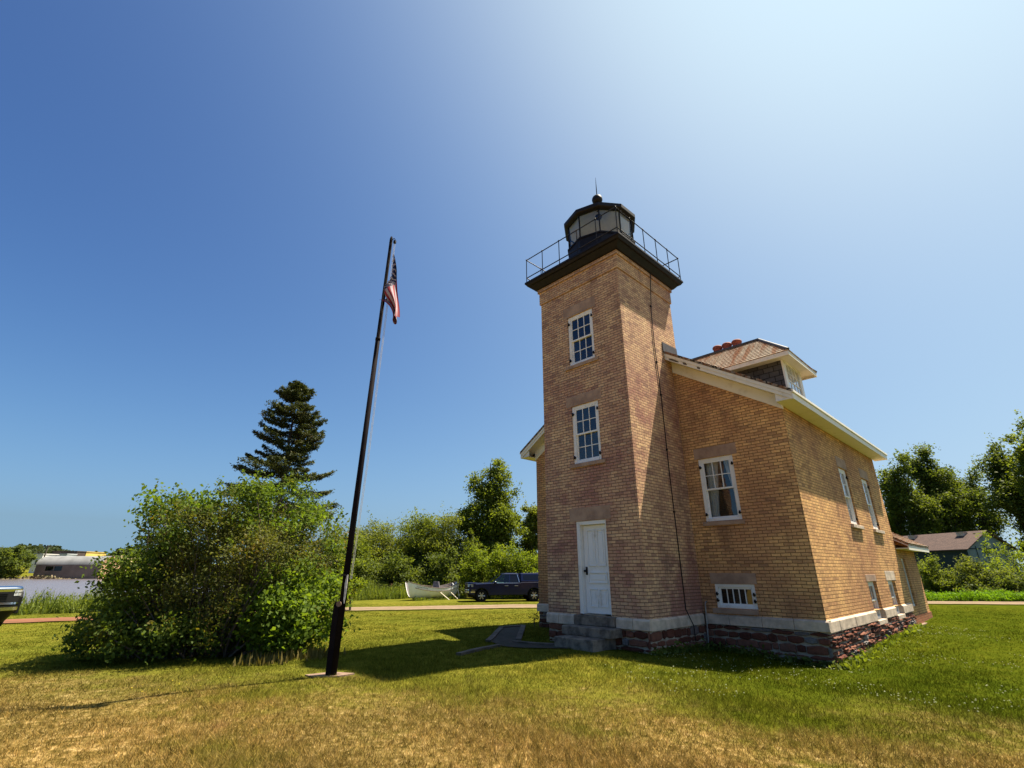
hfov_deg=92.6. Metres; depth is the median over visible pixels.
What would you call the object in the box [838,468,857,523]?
window
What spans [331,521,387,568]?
belt tree
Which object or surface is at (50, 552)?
shore tree
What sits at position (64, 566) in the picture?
quonset warehouse
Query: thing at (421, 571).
undergrowth bush
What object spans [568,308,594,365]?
window
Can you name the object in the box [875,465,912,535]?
broadleaf tree
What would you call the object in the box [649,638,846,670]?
wall grass
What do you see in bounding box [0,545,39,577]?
shore tree
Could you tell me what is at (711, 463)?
window
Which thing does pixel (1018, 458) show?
broadleaf tree
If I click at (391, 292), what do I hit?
flag
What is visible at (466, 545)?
young tree
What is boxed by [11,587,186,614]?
bank weeds
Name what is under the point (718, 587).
window
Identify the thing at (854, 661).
wall grass
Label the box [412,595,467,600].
weeds
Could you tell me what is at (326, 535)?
belt tree
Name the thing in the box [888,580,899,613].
window
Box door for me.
[583,524,610,614]
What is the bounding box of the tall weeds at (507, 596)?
[472,589,531,597]
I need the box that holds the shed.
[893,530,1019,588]
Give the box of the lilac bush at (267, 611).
[46,467,360,664]
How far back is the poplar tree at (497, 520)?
47.77 m
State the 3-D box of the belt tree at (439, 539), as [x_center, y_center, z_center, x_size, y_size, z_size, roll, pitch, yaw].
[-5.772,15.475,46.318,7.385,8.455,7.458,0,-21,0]
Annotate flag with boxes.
[382,254,399,323]
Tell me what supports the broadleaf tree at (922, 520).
on the ground at (494, 601)
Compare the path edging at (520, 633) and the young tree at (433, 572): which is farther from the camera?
the young tree at (433, 572)
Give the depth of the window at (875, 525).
15.61 m
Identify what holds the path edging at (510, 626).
on the ground at (494, 601)
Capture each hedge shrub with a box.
[915,553,965,594]
[926,571,977,592]
[935,573,1023,592]
[949,554,1019,591]
[973,524,1023,585]
[979,565,1023,592]
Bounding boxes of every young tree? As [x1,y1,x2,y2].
[331,549,367,609]
[428,562,441,584]
[461,528,487,576]
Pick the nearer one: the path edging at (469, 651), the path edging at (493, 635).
the path edging at (469, 651)
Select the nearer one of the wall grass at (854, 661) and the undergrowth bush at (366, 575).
the wall grass at (854, 661)
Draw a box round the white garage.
[59,554,76,555]
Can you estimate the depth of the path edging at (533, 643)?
11.26 m
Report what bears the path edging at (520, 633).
on the ground at (494, 601)
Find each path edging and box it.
[456,644,501,655]
[485,627,502,641]
[498,625,520,627]
[512,640,553,644]
[516,625,525,640]
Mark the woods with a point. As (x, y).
(32, 547)
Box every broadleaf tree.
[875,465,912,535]
[880,448,951,534]
[894,442,987,533]
[948,468,976,530]
[957,459,1011,541]
[967,432,1023,562]
[997,409,1023,501]
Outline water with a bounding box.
[0,579,193,605]
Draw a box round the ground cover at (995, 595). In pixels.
[924,588,1023,601]
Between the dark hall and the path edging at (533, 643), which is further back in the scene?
the dark hall
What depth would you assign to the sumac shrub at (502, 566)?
38.52 m
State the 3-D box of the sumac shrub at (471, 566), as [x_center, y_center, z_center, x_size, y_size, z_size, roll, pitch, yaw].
[-2.560,14.974,39.174,3.903,4.290,3.249,0,-21,0]
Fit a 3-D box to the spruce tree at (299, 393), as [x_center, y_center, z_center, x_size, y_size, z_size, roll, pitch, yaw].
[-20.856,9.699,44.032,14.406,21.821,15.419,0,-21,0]
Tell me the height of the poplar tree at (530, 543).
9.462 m
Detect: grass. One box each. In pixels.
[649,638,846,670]
[835,622,927,669]
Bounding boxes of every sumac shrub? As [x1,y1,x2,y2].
[455,544,498,584]
[478,537,528,598]
[507,549,537,572]
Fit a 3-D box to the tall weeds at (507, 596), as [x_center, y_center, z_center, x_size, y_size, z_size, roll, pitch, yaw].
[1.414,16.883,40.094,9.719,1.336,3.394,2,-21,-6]
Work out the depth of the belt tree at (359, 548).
42.77 m
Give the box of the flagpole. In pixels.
[325,236,395,675]
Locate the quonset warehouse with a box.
[33,556,119,578]
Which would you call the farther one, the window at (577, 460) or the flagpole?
the window at (577, 460)
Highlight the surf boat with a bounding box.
[405,581,459,598]
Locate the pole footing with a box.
[305,672,354,677]
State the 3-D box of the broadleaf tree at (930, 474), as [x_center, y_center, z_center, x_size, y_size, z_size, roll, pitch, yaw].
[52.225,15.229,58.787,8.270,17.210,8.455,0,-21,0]
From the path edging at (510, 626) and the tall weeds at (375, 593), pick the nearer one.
the path edging at (510, 626)
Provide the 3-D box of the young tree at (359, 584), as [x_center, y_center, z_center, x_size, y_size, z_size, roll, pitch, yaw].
[-8.419,10.004,25.101,1.856,3.273,1.719,16,-26,-35]
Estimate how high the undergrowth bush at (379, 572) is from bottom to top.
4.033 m
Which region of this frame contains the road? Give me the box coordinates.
[3,601,1023,622]
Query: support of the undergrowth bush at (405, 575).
on the ground at (494, 601)
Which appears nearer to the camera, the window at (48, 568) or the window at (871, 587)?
the window at (871, 587)
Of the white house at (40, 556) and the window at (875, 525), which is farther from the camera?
the white house at (40, 556)
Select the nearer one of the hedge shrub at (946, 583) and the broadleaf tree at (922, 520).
the hedge shrub at (946, 583)
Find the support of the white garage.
on the ground at (494, 601)
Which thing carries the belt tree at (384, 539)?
on the ground at (494, 601)
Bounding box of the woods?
[0,543,164,565]
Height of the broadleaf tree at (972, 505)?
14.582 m
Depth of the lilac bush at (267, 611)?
10.65 m
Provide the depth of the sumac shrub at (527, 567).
39.01 m
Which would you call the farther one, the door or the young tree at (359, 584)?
the young tree at (359, 584)
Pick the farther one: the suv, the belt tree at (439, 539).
the belt tree at (439, 539)
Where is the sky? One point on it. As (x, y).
(202, 202)
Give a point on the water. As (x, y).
(64, 586)
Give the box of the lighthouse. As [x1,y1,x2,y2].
[520,178,932,664]
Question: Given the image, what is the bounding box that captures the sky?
[0,0,1023,569]
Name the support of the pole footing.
on the ground at (494, 601)
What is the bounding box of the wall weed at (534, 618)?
[528,612,538,626]
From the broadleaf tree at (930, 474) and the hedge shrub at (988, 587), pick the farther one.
the broadleaf tree at (930, 474)
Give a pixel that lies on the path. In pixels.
(507, 636)
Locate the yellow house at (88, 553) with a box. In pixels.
[85,551,105,555]
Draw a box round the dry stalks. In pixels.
[233,643,345,666]
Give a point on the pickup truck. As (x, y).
(11, 597)
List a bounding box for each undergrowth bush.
[334,555,389,590]
[352,551,411,584]
[375,548,435,590]
[392,557,451,585]
[420,546,492,595]
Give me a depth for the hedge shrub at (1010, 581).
31.76 m
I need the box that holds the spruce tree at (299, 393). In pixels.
[196,380,345,596]
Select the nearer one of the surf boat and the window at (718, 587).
the window at (718, 587)
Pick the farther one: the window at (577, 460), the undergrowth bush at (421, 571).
the undergrowth bush at (421, 571)
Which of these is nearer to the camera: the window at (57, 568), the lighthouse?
the lighthouse
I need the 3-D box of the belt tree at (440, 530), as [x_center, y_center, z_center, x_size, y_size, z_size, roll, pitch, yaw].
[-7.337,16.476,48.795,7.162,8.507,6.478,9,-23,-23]
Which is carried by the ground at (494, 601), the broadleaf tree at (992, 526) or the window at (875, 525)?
the broadleaf tree at (992, 526)
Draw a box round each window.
[45,566,53,570]
[54,566,62,570]
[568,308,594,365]
[572,400,601,463]
[698,455,741,521]
[715,584,757,609]
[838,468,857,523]
[861,479,878,529]
[868,581,881,618]
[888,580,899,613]
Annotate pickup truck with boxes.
[0,586,23,625]
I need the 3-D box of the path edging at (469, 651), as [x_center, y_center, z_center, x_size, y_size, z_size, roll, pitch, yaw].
[-0.682,5.715,10.480,0.130,0.123,1.404,-14,-25,33]
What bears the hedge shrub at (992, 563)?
on the ground at (494, 601)
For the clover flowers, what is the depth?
8.63 m
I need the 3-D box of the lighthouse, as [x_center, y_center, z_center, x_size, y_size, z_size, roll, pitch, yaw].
[7.010,1.216,17.949,15.920,14.834,8.870,19,-28,-40]
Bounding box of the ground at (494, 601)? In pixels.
[0,564,1023,767]
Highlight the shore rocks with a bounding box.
[0,575,184,578]
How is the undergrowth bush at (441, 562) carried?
on the ground at (494, 601)
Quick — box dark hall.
[52,551,90,555]
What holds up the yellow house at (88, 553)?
on the ground at (494, 601)
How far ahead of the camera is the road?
26.94 m
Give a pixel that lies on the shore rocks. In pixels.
(40, 577)
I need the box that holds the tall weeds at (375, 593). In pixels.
[318,578,483,600]
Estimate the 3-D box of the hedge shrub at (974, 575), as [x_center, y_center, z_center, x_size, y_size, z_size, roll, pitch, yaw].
[32.275,13.097,33.352,3.494,3.060,3.584,19,-28,-41]
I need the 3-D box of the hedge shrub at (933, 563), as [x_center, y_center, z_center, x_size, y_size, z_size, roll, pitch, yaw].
[30.500,13.795,35.276,2.808,3.130,3.055,10,-23,-24]
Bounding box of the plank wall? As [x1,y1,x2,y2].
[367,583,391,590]
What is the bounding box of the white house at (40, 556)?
[28,554,58,572]
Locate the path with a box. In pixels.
[490,626,566,647]
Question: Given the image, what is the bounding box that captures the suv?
[464,573,538,601]
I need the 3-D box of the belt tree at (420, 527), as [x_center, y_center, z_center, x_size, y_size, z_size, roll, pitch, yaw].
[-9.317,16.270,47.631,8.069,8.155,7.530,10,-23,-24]
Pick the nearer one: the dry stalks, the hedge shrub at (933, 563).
the dry stalks
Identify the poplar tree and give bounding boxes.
[451,456,531,581]
[509,496,537,572]
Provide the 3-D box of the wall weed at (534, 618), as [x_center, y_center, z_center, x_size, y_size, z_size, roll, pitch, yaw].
[0.657,7.296,15.014,0.435,0.617,0.316,12,-24,-29]
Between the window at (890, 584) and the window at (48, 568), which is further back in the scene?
the window at (48, 568)
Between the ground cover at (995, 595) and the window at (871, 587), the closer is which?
the window at (871, 587)
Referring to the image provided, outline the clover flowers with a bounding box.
[605,626,1023,711]
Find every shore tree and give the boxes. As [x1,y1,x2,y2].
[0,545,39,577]
[27,547,60,553]
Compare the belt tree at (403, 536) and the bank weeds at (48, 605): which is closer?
the bank weeds at (48, 605)
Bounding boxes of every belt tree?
[317,523,362,569]
[318,526,379,586]
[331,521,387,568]
[362,510,418,568]
[379,512,418,552]
[392,506,448,575]
[409,506,462,563]
[412,501,488,573]
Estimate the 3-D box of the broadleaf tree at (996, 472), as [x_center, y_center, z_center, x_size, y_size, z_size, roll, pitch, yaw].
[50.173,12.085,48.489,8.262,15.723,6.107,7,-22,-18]

